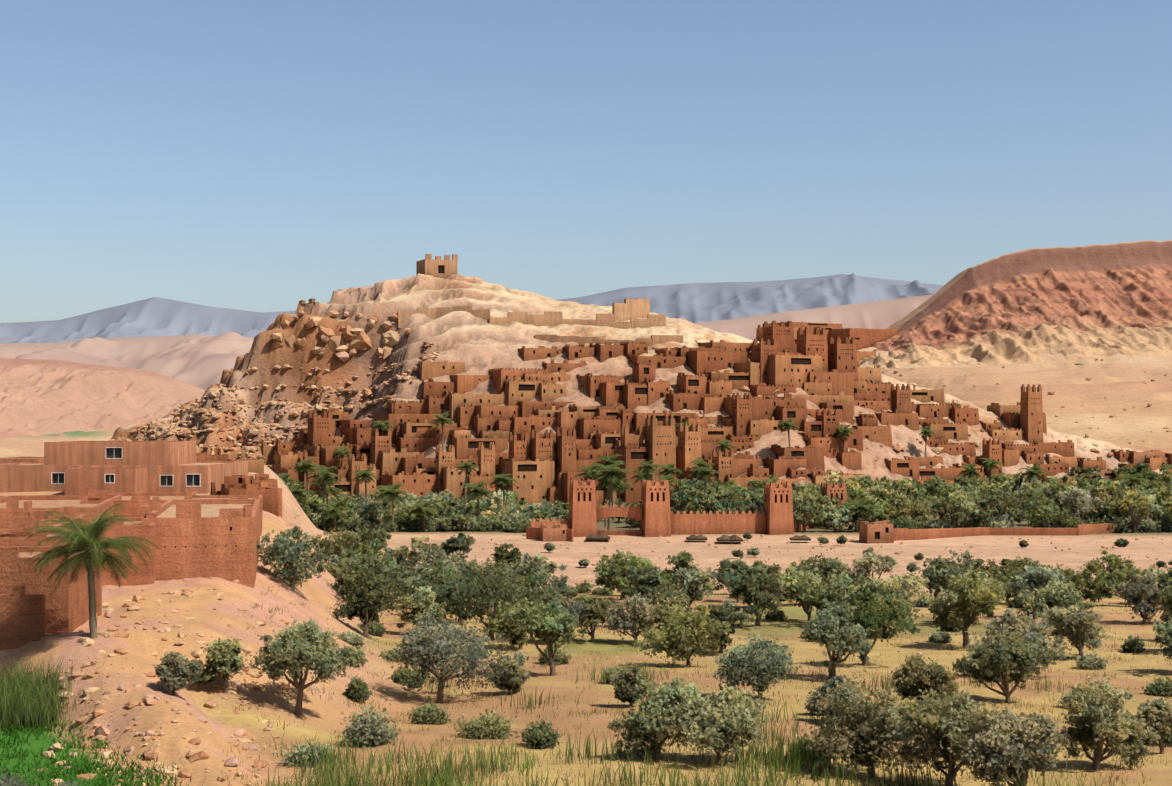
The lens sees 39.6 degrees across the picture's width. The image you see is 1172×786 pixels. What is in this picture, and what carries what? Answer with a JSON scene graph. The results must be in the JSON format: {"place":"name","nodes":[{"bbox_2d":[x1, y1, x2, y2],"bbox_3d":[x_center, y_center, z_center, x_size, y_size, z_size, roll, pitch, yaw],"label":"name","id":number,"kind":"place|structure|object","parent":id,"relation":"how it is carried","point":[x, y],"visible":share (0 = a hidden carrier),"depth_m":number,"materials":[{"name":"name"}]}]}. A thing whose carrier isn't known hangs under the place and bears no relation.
{"place":"outdoors","nodes":[
{"label":"outdoors","id":0,"kind":"place"},
{"bbox_2d":[0,358,205,438],"bbox_3d":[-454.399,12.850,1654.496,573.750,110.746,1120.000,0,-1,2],"label":"hills","id":1,"kind":"structure","parent":0,"point":[39,397],"depth_m":1534.64,"materials":[{"name":"beige sand"}]},
{"bbox_2d":[0,294,933,389],"bbox_3d":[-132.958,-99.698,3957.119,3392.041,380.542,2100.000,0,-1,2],"label":"hills","id":2,"kind":"structure","parent":0,"point":[203,362],"depth_m":4029.46,"materials":[{"name":"beige sand"}]},
{"bbox_2d":[0,273,942,343],"bbox_3d":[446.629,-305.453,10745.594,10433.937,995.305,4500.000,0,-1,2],"label":"mountains","id":3,"kind":"structure","parent":0,"point":[689,302],"depth_m":10735.27,"materials":[{"name":"grey stone"}]},
{"bbox_2d":[0,347,1171,785],"bbox_3d":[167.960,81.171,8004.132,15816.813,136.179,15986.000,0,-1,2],"label":"ground","id":4,"kind":"structure","parent":0,"point":[1138,421],"depth_m":125.07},
{"bbox_2d":[0,441,247,494],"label":"plaster houses","id":5,"kind":"structure","parent":4,"relation":"on","point":[73,467],"depth_m":233.30,"materials":[{"name":"brown paint"}]},
{"bbox_2d":[0,487,262,649],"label":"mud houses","id":6,"kind":"structure","parent":4,"relation":"on","point":[188,532],"depth_m":133.28,"materials":[{"name":"brown brick"}]},
{"bbox_2d":[0,411,1171,785],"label":"trees","id":7,"kind":"object","parent":4,"relation":"on","point":[550,658],"visible":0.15,"depth_m":125.20,"materials":[{"name":"green plant"}]},
{"bbox_2d":[37,310,1171,785],"bbox_3d":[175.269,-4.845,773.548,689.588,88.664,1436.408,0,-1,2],"label":"rocks","id":8,"kind":"object","parent":4,"relation":"on","point":[357,338],"visible":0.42,"depth_m":524.43,"materials":[{"name":"brown stone"}]},
{"bbox_2d":[196,254,1171,516],"bbox_3d":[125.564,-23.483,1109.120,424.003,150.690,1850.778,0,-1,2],"label":"village buildings","id":9,"kind":"structure","parent":4,"relation":"on","point":[820,366],"depth_m":519.74,"materials":[{"name":"brown brick"}]},
{"bbox_2d":[586,533,810,541],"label":"tents","id":10,"kind":"object","parent":4,"relation":"on","point":[722,538],"visible":1,"depth_m":363.54,"materials":[{"name":"black fabric"}]},
{"bbox_2d":[526,449,1167,543],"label":"fortified walls","id":11,"kind":"structure","parent":4,"relation":"on","point":[655,515],"depth_m":377.64,"materials":[{"name":"brown brick"}]},
{"bbox_2d":[0,0,1171,322],"label":"sky","id":12,"kind":"structure","parent":0,"point":[263,156],"materials":[{"name":"blue"}]},
{"bbox_2d":[26,273,1168,508],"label":"hill terrain","id":13,"kind":"structure","parent":0,"point":[476,345],"depth_m":549.35,"materials":[{"name":"beige stone"}]},
{"bbox_2d":[860,240,1171,369],"bbox_3d":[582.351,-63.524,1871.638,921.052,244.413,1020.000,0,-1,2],"label":"mesa","id":14,"kind":"structure","parent":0,"point":[1033,304],"depth_m":1707.87,"materials":[{"name":"brown stone"}]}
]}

